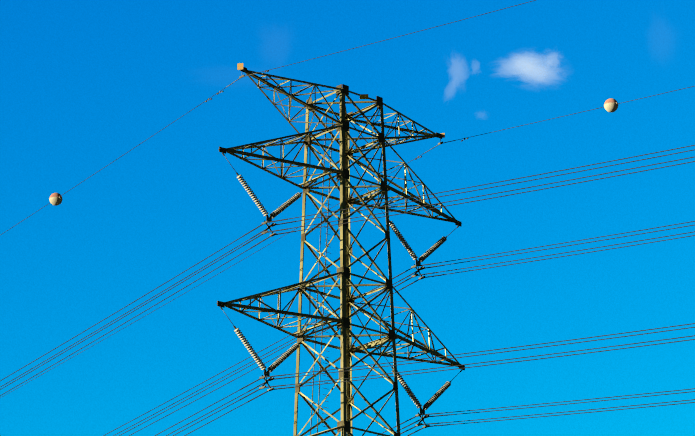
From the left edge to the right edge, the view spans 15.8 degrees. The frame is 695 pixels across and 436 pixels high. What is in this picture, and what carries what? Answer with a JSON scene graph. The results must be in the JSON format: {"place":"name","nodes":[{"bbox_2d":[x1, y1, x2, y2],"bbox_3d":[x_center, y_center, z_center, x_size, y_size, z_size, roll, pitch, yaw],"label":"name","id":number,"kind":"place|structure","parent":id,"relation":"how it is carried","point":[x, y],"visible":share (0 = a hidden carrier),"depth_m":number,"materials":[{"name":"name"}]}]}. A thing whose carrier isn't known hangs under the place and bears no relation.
{"place":"outdoors","nodes":[
{"label":"outdoors","id":0,"kind":"place"},
{"bbox_2d":[0,0,694,435],"label":"sky","id":1,"kind":"structure","parent":0,"point":[84,83],"materials":[{"name":"blue"}]},
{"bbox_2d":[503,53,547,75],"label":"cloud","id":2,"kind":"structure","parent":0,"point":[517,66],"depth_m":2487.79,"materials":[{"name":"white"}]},
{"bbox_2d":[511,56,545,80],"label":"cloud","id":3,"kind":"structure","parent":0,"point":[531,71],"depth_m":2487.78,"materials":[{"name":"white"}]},
{"label":"ground","id":4,"kind":"structure","parent":0,"visible":0},
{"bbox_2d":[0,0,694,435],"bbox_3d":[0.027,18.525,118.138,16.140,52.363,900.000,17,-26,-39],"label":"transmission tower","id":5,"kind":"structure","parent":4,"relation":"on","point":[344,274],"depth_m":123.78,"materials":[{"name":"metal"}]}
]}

